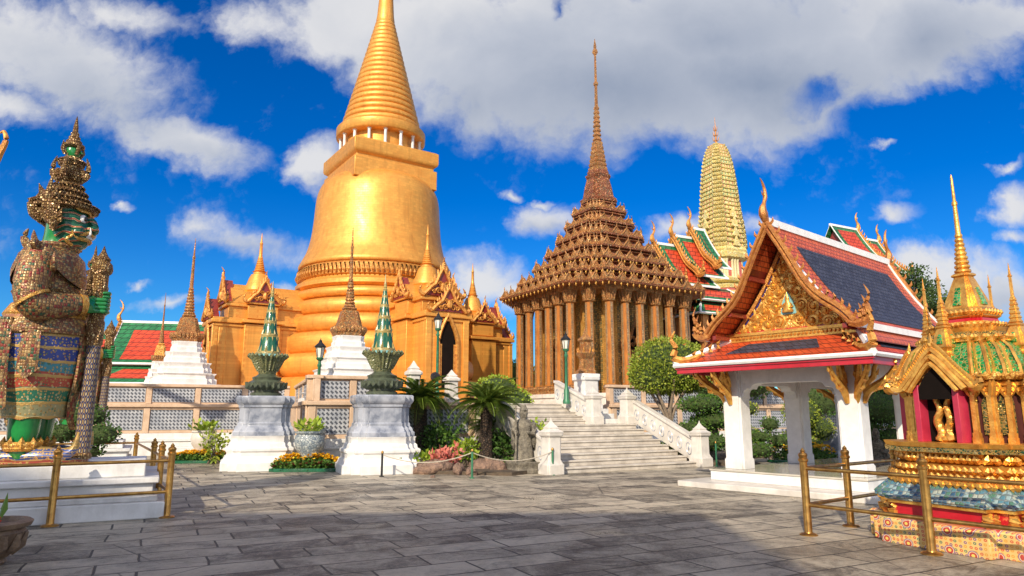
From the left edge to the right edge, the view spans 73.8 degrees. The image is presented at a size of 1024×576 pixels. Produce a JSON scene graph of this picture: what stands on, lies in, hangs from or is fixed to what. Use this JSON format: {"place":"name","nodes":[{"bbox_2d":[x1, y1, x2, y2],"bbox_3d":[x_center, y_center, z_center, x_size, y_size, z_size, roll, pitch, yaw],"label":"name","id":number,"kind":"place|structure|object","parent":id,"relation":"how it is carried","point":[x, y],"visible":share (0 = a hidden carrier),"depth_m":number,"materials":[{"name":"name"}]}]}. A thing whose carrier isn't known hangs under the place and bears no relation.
{"place":"outdoors","nodes":[
{"label":"outdoors","id":0,"kind":"place"},
{"bbox_2d":[420,372,439,383],"bbox_3d":[-3.137,3.631,24.949,1.080,1.154,0.336,4,-11,-20],"label":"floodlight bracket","id":1,"kind":"object","parent":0,"point":[434,375],"visible":0.28,"depth_m":25.05,"materials":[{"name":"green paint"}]},
{"bbox_2d":[0,456,1023,575],"bbox_3d":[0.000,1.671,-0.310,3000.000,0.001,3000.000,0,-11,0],"label":"paved courtyard ground","id":2,"kind":"structure","parent":0,"point":[653,522],"depth_m":9.91,"materials":[{"name":"stone"}]},
{"bbox_2d":[0,130,8,161],"bbox_3d":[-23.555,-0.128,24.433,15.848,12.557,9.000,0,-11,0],"label":"roof finial","id":3,"kind":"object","parent":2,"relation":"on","point":[4,145],"depth_m":21.13,"materials":[{"name":"gold paint"}]},
{"bbox_2d":[0,493,33,564],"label":"clay planter","id":4,"kind":"object","parent":2,"relation":"on","point":[14,532],"visible":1,"depth_m":7.83,"materials":[{"name":"brown ceramic"}]},
{"bbox_2d":[1,439,132,456],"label":"statue pedestal","id":5,"kind":"object","parent":2,"relation":"on","point":[113,450],"visible":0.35,"depth_m":21.20,"materials":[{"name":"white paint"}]},
{"bbox_2d":[58,245,116,440],"bbox_3d":[-14.084,1.716,22.366,2.011,6.424,2.139,3,-11,-14],"label":"guardian statue","id":6,"kind":"object","parent":5,"relation":"on","point":[108,349],"visible":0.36,"depth_m":22.32,"materials":[{"name":"tile"}]},
{"bbox_2d":[0,456,164,525],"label":"statue pedestal","id":7,"kind":"object","parent":2,"relation":"on","point":[24,482],"visible":0.78,"depth_m":11.08,"materials":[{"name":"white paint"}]},
{"bbox_2d":[0,116,112,463],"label":"guardian statue","id":8,"kind":"object","parent":7,"relation":"on","point":[51,342],"visible":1,"depth_m":11.96,"materials":[{"name":"ceramic"}]},
{"bbox_2d":[50,404,122,456],"bbox_3d":[-11.752,4.161,18.671,2.245,2.035,1.297,0,-11,0],"label":"clipped shrub","id":9,"kind":"object","parent":2,"relation":"on","point":[103,435],"visible":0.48,"depth_m":18.46,"materials":[{"name":"green plant"}]},
{"bbox_2d":[0,432,176,527],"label":"brass railing","id":10,"kind":"object","parent":2,"relation":"on","point":[56,465],"visible":0.81,"depth_m":11.15,"materials":[{"name":"gold metal"}]},
{"bbox_2d":[0,383,289,455],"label":"terrace wall","id":11,"kind":"structure","parent":2,"relation":"on","point":[170,416],"depth_m":29.05,"materials":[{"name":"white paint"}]},
{"bbox_2d":[110,300,204,383],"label":"gallery building","id":12,"kind":"structure","parent":2,"relation":"on","point":[135,343],"depth_m":50.70,"materials":[{"name":"tile"}]},
{"bbox_2d":[175,449,225,463],"bbox_3d":[-11.127,6.019,24.549,2.100,0.510,1.094,1,-11,-5],"label":"flower bed","id":13,"kind":"object","parent":2,"relation":"on","point":[191,456],"visible":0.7,"depth_m":24.17,"materials":[{"name":"green plant"}]},
{"bbox_2d":[188,417,220,452],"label":"potted plant","id":14,"kind":"object","parent":13,"relation":"on","point":[202,428],"visible":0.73,"depth_m":24.56,"materials":[{"name":"green plant"}]},
{"bbox_2d":[199,425,230,463],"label":"bush","id":15,"kind":"object","parent":2,"relation":"on","point":[216,446],"visible":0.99,"depth_m":23.94,"materials":[{"name":"green plant"}]},
{"bbox_2d":[219,395,297,471],"bbox_3d":[-7.992,4.637,21.947,2.440,2.280,2.440,4,-11,-22],"label":"marble pedestal","id":16,"kind":"object","parent":2,"relation":"on","point":[263,435],"visible":0.89,"depth_m":21.14,"materials":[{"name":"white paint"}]},
{"bbox_2d":[245,282,288,395],"bbox_3d":[-7.992,1.638,22.503,1.322,3.820,1.322,4,-11,-22],"label":"ceramic finial","id":17,"kind":"object","parent":16,"relation":"on","point":[267,358],"visible":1,"depth_m":22.07,"materials":[{"name":"green ceramic"}]},
{"bbox_2d":[269,452,338,471],"bbox_3d":[-6.296,5.317,20.959,2.100,0.584,1.031,1,-11,-3],"label":"flower bed","id":18,"kind":"object","parent":2,"relation":"on","point":[295,462],"visible":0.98,"depth_m":20.60,"materials":[{"name":"green plant"}]},
{"bbox_2d":[293,416,326,459],"bbox_3d":[-6.273,4.637,21.267,1.073,1.352,1.265,7,-13,-33],"label":"potted plant","id":19,"kind":"object","parent":18,"relation":"on","point":[307,441],"visible":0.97,"depth_m":20.91,"materials":[{"name":"green plant"}]},
{"bbox_2d":[292,375,323,434],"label":"terrace wall","id":20,"kind":"structure","parent":2,"relation":"on","point":[300,387],"depth_m":23.20,"materials":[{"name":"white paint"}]},
{"bbox_2d":[305,375,368,458],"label":"terrace wall","id":21,"kind":"structure","parent":2,"relation":"on","point":[337,391],"depth_m":22.44,"materials":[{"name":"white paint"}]},
{"bbox_2d":[335,394,420,475],"bbox_3d":[-4.018,4.428,20.817,2.440,2.280,2.440,4,-11,-22],"label":"marble pedestal","id":22,"kind":"object","parent":2,"relation":"on","point":[380,423],"visible":1,"depth_m":20.02,"materials":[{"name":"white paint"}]},
{"bbox_2d":[360,275,403,394],"bbox_3d":[-4.018,1.429,21.373,1.322,3.820,1.322,4,-11,-22],"label":"ceramic finial","id":23,"kind":"object","parent":22,"relation":"on","point":[383,356],"visible":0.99,"depth_m":20.92,"materials":[{"name":"green ceramic"}]},
{"bbox_2d":[379,451,383,476],"bbox_3d":[-3.617,4.888,18.995,0.140,0.710,0.133,0,-11,0],"label":"bollard","id":24,"kind":"object","parent":2,"relation":"on","point":[382,452],"visible":1,"depth_m":18.97,"materials":[{"name":"black metal"}]},
{"bbox_2d":[383,453,470,462],"bbox_3d":[-2.350,4.663,18.790,2.590,0.307,0.025,-2,-11,11],"label":"rope","id":25,"kind":"object","parent":24,"relation":"attached to","point":[427,462],"visible":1,"depth_m":18.75,"materials":[{"name":"beige fabric"}]},
{"bbox_2d":[395,375,459,450],"bbox_3d":[-3.059,4.492,23.024,2.586,3.064,2.503,0,-11,0],"label":"cycad","id":26,"kind":"object","parent":2,"relation":"on","point":[422,393],"visible":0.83,"depth_m":22.73,"materials":[{"name":"green plant"}]},
{"bbox_2d":[409,402,475,462],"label":"terrace wall","id":27,"kind":"structure","parent":2,"relation":"on","point":[445,418],"depth_m":24.11,"materials":[{"name":"white paint"}]},
{"bbox_2d":[404,361,422,392],"bbox_3d":[-3.472,3.275,24.005,0.520,1.430,0.520,6,-12,-27],"label":"stone post","id":28,"kind":"object","parent":27,"relation":"on","point":[413,371],"visible":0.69,"depth_m":23.90,"materials":[{"name":"stone"}]},
{"bbox_2d":[443,370,460,401],"bbox_3d":[-2.185,3.530,24.619,0.520,1.152,0.520,6,-12,-27],"label":"stone post","id":29,"kind":"object","parent":27,"relation":"on","point":[452,377],"visible":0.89,"depth_m":24.45,"materials":[{"name":"stone"}]},
{"bbox_2d":[1,405,883,438],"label":"terrace","id":30,"kind":"structure","parent":2,"relation":"on","point":[293,417],"depth_m":28.18,"materials":[{"name":"beige stone"}]},
{"bbox_2d":[144,361,162,383],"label":"stepped base","id":31,"kind":"object","parent":30,"relation":"on","point":[154,366],"visible":0.21,"depth_m":45.12,"materials":[{"name":"white paint"}]},
{"bbox_2d":[151,295,165,360],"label":"stupa","id":32,"kind":"object","parent":31,"relation":"on","point":[159,353],"visible":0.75,"depth_m":45.79,"materials":[{"name":"brown metal"}]},
{"bbox_2d":[145,341,216,384],"bbox_3d":[-17.200,4.522,35.775,4.100,3.347,4.100,6,-12,-27],"label":"stepped base","id":33,"kind":"object","parent":30,"relation":"on","point":[184,362],"visible":0.63,"depth_m":34.87,"materials":[{"name":"white paint"}]},
{"bbox_2d":[169,238,204,341],"bbox_3d":[-17.200,0.089,36.596,1.715,5.669,1.715,6,-12,-27],"label":"stupa","id":34,"kind":"object","parent":33,"relation":"on","point":[187,328],"visible":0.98,"depth_m":35.90,"materials":[{"name":"brown metal"}]},
{"bbox_2d":[315,339,325,374],"bbox_3d":[-6.520,3.793,22.892,0.400,4.284,0.400,0,-11,0],"label":"street lamp","id":35,"kind":"object","parent":30,"relation":"on","point":[320,346],"visible":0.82,"depth_m":23.09,"materials":[{"name":"green metal"}]},
{"bbox_2d":[298,335,373,401],"bbox_3d":[-6.497,3.232,26.861,3.200,2.633,3.200,6,-12,-27],"label":"stepped base","id":36,"kind":"object","parent":30,"relation":"on","point":[344,356],"visible":0.4,"depth_m":26.18,"materials":[{"name":"white paint"}]},
{"bbox_2d":[330,227,367,336],"bbox_3d":[-6.497,-0.275,27.511,1.338,4.501,1.338,6,-12,-27],"label":"stupa","id":37,"kind":"object","parent":36,"relation":"on","point":[349,322],"visible":0.97,"depth_m":26.95,"materials":[{"name":"brown metal"}]},
{"bbox_2d":[201,0,514,401],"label":"golden stupa","id":38,"kind":"object","parent":30,"relation":"on","point":[378,189],"visible":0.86,"depth_m":41.91,"materials":[{"name":"metal"}]},
{"bbox_2d":[433,311,442,396],"bbox_3d":[-2.942,2.730,26.954,0.400,3.656,0.400,0,-11,0],"label":"street lamp","id":39,"kind":"object","parent":30,"relation":"on","point":[438,319],"visible":0.82,"depth_m":27.05,"materials":[{"name":"green metal"}]},
{"bbox_2d":[474,373,520,398],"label":"clipped ball shrub","id":40,"kind":"object","parent":30,"relation":"on","point":[498,380],"visible":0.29,"depth_m":26.89,"materials":[{"name":"green plant"}]},
{"bbox_2d":[505,388,534,403],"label":"clipped ball shrub","id":41,"kind":"object","parent":30,"relation":"on","point":[524,394],"visible":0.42,"depth_m":26.31,"materials":[{"name":"green plant"}]},
{"bbox_2d":[572,373,599,394],"bbox_3d":[3.080,4.194,28.310,0.960,1.270,0.960,6,-12,-27],"label":"white pedestal","id":42,"kind":"object","parent":30,"relation":"on","point":[584,383],"visible":0.61,"depth_m":28.01,"materials":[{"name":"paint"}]},
{"bbox_2d":[575,328,596,373],"bbox_3d":[3.080,2.636,28.599,0.777,1.900,0.777,6,-12,-27],"label":"gilded stand","id":43,"kind":"object","parent":42,"relation":"on","point":[585,354],"visible":0.97,"depth_m":28.38,"materials":[{"name":"brown metal"}]},
{"bbox_2d":[617,387,636,423],"bbox_3d":[4.365,4.442,25.831,0.594,1.380,0.594,6,-12,-30],"label":"newel post","id":44,"kind":"object","parent":30,"relation":"on","point":[626,397],"visible":1,"depth_m":25.62,"materials":[{"name":"stone"}]},
{"bbox_2d":[694,381,771,400],"bbox_3d":[10.606,4.539,32.954,5.308,4.137,3.450,4,-11,-20],"label":"bushy tree","id":45,"kind":"object","parent":30,"relation":"on","point":[760,390],"visible":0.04,"depth_m":32.91,"materials":[{"name":"green plant"}]},
{"bbox_2d":[808,389,835,417],"bbox_3d":[18.717,5.437,35.748,8.561,3.818,4.254,0,-11,0],"label":"bushy tree","id":46,"kind":"object","parent":30,"relation":"on","point":[827,405],"visible":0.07,"depth_m":34.62,"materials":[{"name":"green plant"}]},
{"bbox_2d":[470,448,473,478],"bbox_3d":[-1.082,4.761,18.529,0.140,0.790,0.133,0,-11,0],"label":"bollard","id":47,"kind":"object","parent":2,"relation":"on","point":[472,450],"visible":1,"depth_m":18.50,"materials":[{"name":"green metal"}]},
{"bbox_2d":[434,462,526,475],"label":"planted bed soil","id":48,"kind":"structure","parent":2,"relation":"on","point":[489,472],"depth_m":19.48,"materials":[{"name":"brown soil"}]},
{"bbox_2d":[413,450,429,461],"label":"bush","id":49,"kind":"object","parent":48,"relation":"on","point":[423,454],"visible":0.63,"depth_m":20.31,"materials":[{"name":"green plant"}]},
{"bbox_2d":[413,459,453,474],"bbox_3d":[-2.276,5.290,19.983,1.227,0.578,0.818,9,-14,-39],"label":"rock","id":50,"kind":"object","parent":48,"relation":"on","point":[426,468],"visible":0.64,"depth_m":19.69,"materials":[{"name":"brown stone"}]},
{"bbox_2d":[416,414,465,461],"bbox_3d":[-2.415,5.187,22.858,1.799,1.957,2.061,0,-11,0],"label":"bush","id":51,"kind":"object","parent":48,"relation":"on","point":[434,438],"visible":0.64,"depth_m":22.61,"materials":[{"name":"green plant"}]},
{"bbox_2d":[428,440,465,463],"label":"bush","id":52,"kind":"object","parent":48,"relation":"on","point":[444,452],"visible":0.67,"depth_m":20.56,"materials":[{"name":"pink plant"}]},
{"bbox_2d":[453,462,464,474],"bbox_3d":[-1.557,5.263,19.697,0.371,0.480,0.610,-2,-11,10],"label":"rock","id":53,"kind":"object","parent":48,"relation":"on","point":[458,468],"visible":0.69,"depth_m":19.48,"materials":[{"name":"brown stone"}]},
{"bbox_2d":[450,435,481,465],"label":"bush","id":54,"kind":"object","parent":48,"relation":"on","point":[469,444],"visible":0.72,"depth_m":21.55,"materials":[{"name":"green plant"}]},
{"bbox_2d":[466,466,477,475],"bbox_3d":[-1.175,5.242,19.444,0.274,0.383,0.471,6,-12,-30],"label":"rock","id":55,"kind":"object","parent":48,"relation":"on","point":[468,471],"visible":0.56,"depth_m":19.32,"materials":[{"name":"brown stone"}]},
{"bbox_2d":[465,410,495,461],"bbox_3d":[-0.655,5.187,23.643,1.999,2.029,1.935,0,-11,0],"label":"bush","id":56,"kind":"object","parent":48,"relation":"on","point":[477,427],"visible":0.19,"depth_m":23.43,"materials":[{"name":"green plant"}]},
{"bbox_2d":[468,458,495,468],"bbox_3d":[-0.775,5.444,20.761,1.105,0.566,0.723,1,-11,-6],"label":"rock","id":57,"kind":"object","parent":48,"relation":"on","point":[482,463],"visible":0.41,"depth_m":20.58,"materials":[{"name":"brown stone"}]},
{"bbox_2d":[449,377,527,459],"bbox_3d":[-0.757,4.346,21.869,2.542,2.931,2.610,0,-11,0],"label":"cycad","id":58,"kind":"object","parent":48,"relation":"on","point":[489,400],"visible":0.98,"depth_m":21.61,"materials":[{"name":"green plant"}]},
{"bbox_2d":[474,424,502,458],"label":"bush","id":59,"kind":"object","parent":48,"relation":"on","point":[478,432],"visible":0.04,"depth_m":23.03,"materials":[{"name":"plant"}]},
{"bbox_2d":[490,458,506,469],"bbox_3d":[-0.401,5.327,20.204,0.506,0.580,0.425,4,-11,-20],"label":"rock","id":60,"kind":"object","parent":48,"relation":"on","point":[498,465],"visible":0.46,"depth_m":20.10,"materials":[{"name":"brown stone"}]},
{"bbox_2d":[491,427,514,463],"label":"bush","id":61,"kind":"object","parent":48,"relation":"on","point":[498,446],"visible":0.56,"depth_m":22.01,"materials":[{"name":"green plant"}]},
{"bbox_2d":[506,461,539,473],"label":"guardian plinth","id":62,"kind":"structure","parent":2,"relation":"on","point":[531,467],"depth_m":19.93,"materials":[{"name":"stone"}]},
{"bbox_2d":[510,404,536,461],"bbox_3d":[0.357,4.345,20.430,0.819,1.699,0.539,2,-11,-10],"label":"stone guardian","id":63,"kind":"object","parent":62,"relation":"on","point":[523,442],"visible":0.99,"depth_m":20.29,"materials":[{"name":"stone"}]},
{"bbox_2d":[512,358,534,386],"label":"bushy tree","id":64,"kind":"object","parent":2,"relation":"on","point":[513,370],"visible":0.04,"depth_m":60.35,"materials":[{"name":"green plant"}]},
{"bbox_2d":[538,418,564,474],"bbox_3d":[1.136,4.582,19.837,0.594,1.620,0.594,6,-12,-30],"label":"newel post","id":65,"kind":"object","parent":2,"relation":"on","point":[550,434],"visible":0.97,"depth_m":19.63,"materials":[{"name":"stone"}]},
{"bbox_2d":[551,447,553,463],"bbox_3d":[1.162,4.951,19.500,0.140,0.770,0.133,0,-11,0],"label":"bollard","id":66,"kind":"object","parent":2,"relation":"on","point":[552,449],"visible":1,"depth_m":19.51,"materials":[{"name":"green metal"}]},
{"bbox_2d":[473,451,551,460],"bbox_3d":[0.040,4.694,19.043,2.461,0.276,0.025,5,-11,-23],"label":"rope","id":67,"kind":"object","parent":66,"relation":"hanging from","point":[512,460],"visible":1,"depth_m":19.00,"materials":[{"name":"beige fabric"}]},
{"bbox_2d":[475,403,696,473],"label":"stone staircase","id":68,"kind":"structure","parent":2,"relation":"on","point":[587,448],"depth_m":22.79,"materials":[{"name":"stone"}]},
{"bbox_2d":[496,402,541,461],"bbox_3d":[0.292,4.495,21.342,0.280,2.092,2.920,6,-12,-30],"label":"stair balustrade","id":69,"kind":"object","parent":68,"relation":"on","point":[509,421],"visible":0.35,"depth_m":21.78,"materials":[{"name":"stone"}]},
{"bbox_2d":[530,416,546,430],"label":"bush","id":70,"kind":"object","parent":68,"relation":"on","point":[540,425],"visible":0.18,"depth_m":22.07,"materials":[{"name":"green plant"}]},
{"bbox_2d":[561,331,570,403],"bbox_3d":[2.084,3.050,26.284,0.400,2.782,0.400,0,-11,0],"label":"street lamp","id":71,"kind":"object","parent":68,"relation":"on","point":[565,339],"visible":1,"depth_m":26.25,"materials":[{"name":"green metal"}]},
{"bbox_2d":[553,380,585,418],"bbox_3d":[2.313,4.325,26.241,0.280,1.612,2.150,6,-12,-30],"label":"stair balustrade","id":72,"kind":"object","parent":68,"relation":"on","point":[577,404],"visible":0.73,"depth_m":26.10,"materials":[{"name":"stone"}]},
{"bbox_2d":[583,387,603,423],"bbox_3d":[2.989,4.303,25.086,0.594,1.380,0.594,6,-12,-30],"label":"newel post","id":73,"kind":"object","parent":68,"relation":"on","point":[593,397],"visible":0.91,"depth_m":24.87,"materials":[{"name":"stone"}]},
{"bbox_2d":[569,404,617,423],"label":"white block steps","id":74,"kind":"structure","parent":68,"relation":"on","point":[609,418],"depth_m":26.05,"materials":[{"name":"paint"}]},
{"bbox_2d":[633,400,691,458],"bbox_3d":[5.410,5.039,24.387,0.280,2.132,3.020,6,-12,-30],"label":"stair balustrade","id":75,"kind":"object","parent":68,"relation":"on","point":[672,434],"visible":0.94,"depth_m":24.27,"materials":[{"name":"stone"}]},
{"bbox_2d":[688,421,712,466],"bbox_3d":[6.297,5.199,22.835,0.594,1.500,0.594,6,-12,-30],"label":"newel post","id":76,"kind":"object","parent":2,"relation":"on","point":[699,434],"visible":0.96,"depth_m":22.63,"materials":[{"name":"stone"}]},
{"bbox_2d":[714,441,718,466],"bbox_3d":[6.819,5.532,22.798,0.140,0.830,0.133,0,-11,0],"label":"bollard","id":77,"kind":"object","parent":2,"relation":"on","point":[715,442],"visible":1,"depth_m":22.78,"materials":[{"name":"green metal"}]},
{"bbox_2d":[604,385,895,448],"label":"terrace wall","id":78,"kind":"structure","parent":2,"relation":"on","point":[768,404],"depth_m":31.43,"materials":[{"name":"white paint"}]},
{"bbox_2d":[687,449,898,465],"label":"garden soil","id":79,"kind":"structure","parent":2,"relation":"on","point":[721,455],"depth_m":24.99,"materials":[{"name":"brown soil"}]},
{"bbox_2d":[626,334,712,449],"bbox_3d":[6.004,3.899,25.721,3.454,4.309,2.970,0,-11,0],"label":"clipped tree","id":80,"kind":"object","parent":79,"relation":"on","point":[652,371],"visible":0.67,"depth_m":25.20,"materials":[{"name":"green plant"}]},
{"bbox_2d":[676,393,725,451],"bbox_3d":[7.264,4.947,24.651,2.707,2.692,2.011,6,-12,-31],"label":"clipped shrub","id":81,"kind":"object","parent":79,"relation":"on","point":[705,409],"visible":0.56,"depth_m":24.17,"materials":[{"name":"green plant"}]},
{"bbox_2d":[709,428,718,457],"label":"clipped shrub","id":82,"kind":"object","parent":79,"relation":"on","point":[711,453],"visible":0.02,"depth_m":25.06,"materials":[{"name":"plant"}]},
{"bbox_2d":[749,401,759,444],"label":"clipped shrub","id":83,"kind":"object","parent":79,"relation":"on","point":[753,408],"visible":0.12,"depth_m":26.56,"materials":[{"name":"green plant"}]},
{"bbox_2d":[752,429,838,453],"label":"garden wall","id":84,"kind":"structure","parent":79,"relation":"on","point":[833,442],"depth_m":26.84,"materials":[{"name":"grey stone"}]},
{"bbox_2d":[780,399,836,452],"bbox_3d":[11.491,5.441,26.578,2.236,2.435,1.538,5,-12,-27],"label":"clipped shrub","id":85,"kind":"object","parent":79,"relation":"on","point":[821,428],"visible":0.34,"depth_m":26.28,"materials":[{"name":"green plant"}]},
{"bbox_2d":[767,442,837,462],"bbox_3d":[10.542,5.939,24.833,2.400,0.771,1.465,-4,-11,20],"label":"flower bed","id":86,"kind":"object","parent":2,"relation":"on","point":[817,453],"visible":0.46,"depth_m":24.55,"materials":[{"name":"green plant"}]},
{"bbox_2d":[751,415,787,459],"bbox_3d":[9.289,5.507,24.892,1.864,1.717,1.017,5,-11,-23],"label":"clipped shrub","id":87,"kind":"object","parent":86,"relation":"on","point":[760,447],"visible":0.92,"depth_m":24.75,"materials":[{"name":"green plant"}]},
{"bbox_2d":[669,178,936,504],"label":"open pavilion","id":88,"kind":"structure","parent":2,"relation":"on","point":[799,316],"depth_m":16.45,"materials":[{"name":"paint"}]},
{"bbox_2d":[872,428,889,459],"bbox_3d":[10.693,4.767,19.942,0.624,1.310,0.429,-4,-11,20],"label":"stone guardian","id":89,"kind":"object","parent":88,"relation":"on","point":[879,449],"visible":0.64,"depth_m":19.88,"materials":[{"name":"stone"}]},
{"bbox_2d":[837,389,896,458],"bbox_3d":[13.039,4.472,23.813,3.276,3.325,2.356,0,-11,0],"label":"clipped shrub","id":90,"kind":"object","parent":2,"relation":"on","point":[881,407],"visible":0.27,"depth_m":23.14,"materials":[{"name":"green plant"}]},
{"bbox_2d":[798,445,1023,555],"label":"brass railing","id":91,"kind":"object","parent":2,"relation":"on","point":[927,518],"visible":0.89,"depth_m":9.07,"materials":[{"name":"gold metal"}]},
{"bbox_2d":[896,262,946,316],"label":"leafy tree","id":92,"kind":"object","parent":2,"relation":"on","point":[915,278],"visible":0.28,"depth_m":51.53,"materials":[{"name":"green plant"}]},
{"bbox_2d":[928,292,948,313],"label":"leafy tree","id":93,"kind":"object","parent":2,"relation":"on","point":[945,294],"visible":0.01,"depth_m":55.05,"materials":[{"name":"green plant"}]},
{"bbox_2d":[870,175,1023,562],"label":"gilded shrine","id":94,"kind":"object","parent":2,"relation":"on","point":[956,383],"visible":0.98,"depth_m":9.02,"materials":[{"name":"gold tile"}]},
{"bbox_2d":[0,0,1023,388],"label":"sky","id":95,"kind":"structure","parent":0,"point":[215,123],"materials":[{"name":"blue"}]},
{"bbox_2d":[499,39,705,404],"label":"columned spire hall","id":96,"kind":"structure","parent":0,"point":[611,284],"depth_m":39.52,"materials":[{"name":"stone"}]},
{"bbox_2d":[553,332,564,383],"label":"door","id":97,"kind":"structure","parent":96,"relation":"in","point":[563,332],"depth_m":40.85,"materials":[{"name":"brown wood"}]},
{"bbox_2d":[620,312,649,383],"bbox_3d":[7.091,3.744,39.307,2.227,4.704,0.386,6,-12,-29],"label":"door","id":98,"kind":"structure","parent":96,"relation":"in","point":[633,339],"depth_m":39.30,"materials":[{"name":"brown wood"}]},
{"bbox_2d":[650,207,733,348],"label":"royal hall","id":99,"kind":"structure","parent":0,"point":[694,254],"depth_m":46.68,"materials":[{"name":"tile"}]},
{"bbox_2d":[698,117,747,291],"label":"corncob tower","id":100,"kind":"structure","parent":0,"point":[721,222],"depth_m":61.07,"materials":[{"name":"yellow ceramic"}]},
{"bbox_2d":[825,213,914,273],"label":"royal hall","id":101,"kind":"structure","parent":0,"point":[853,237],"depth_m":57.40,"materials":[{"name":"tile"}]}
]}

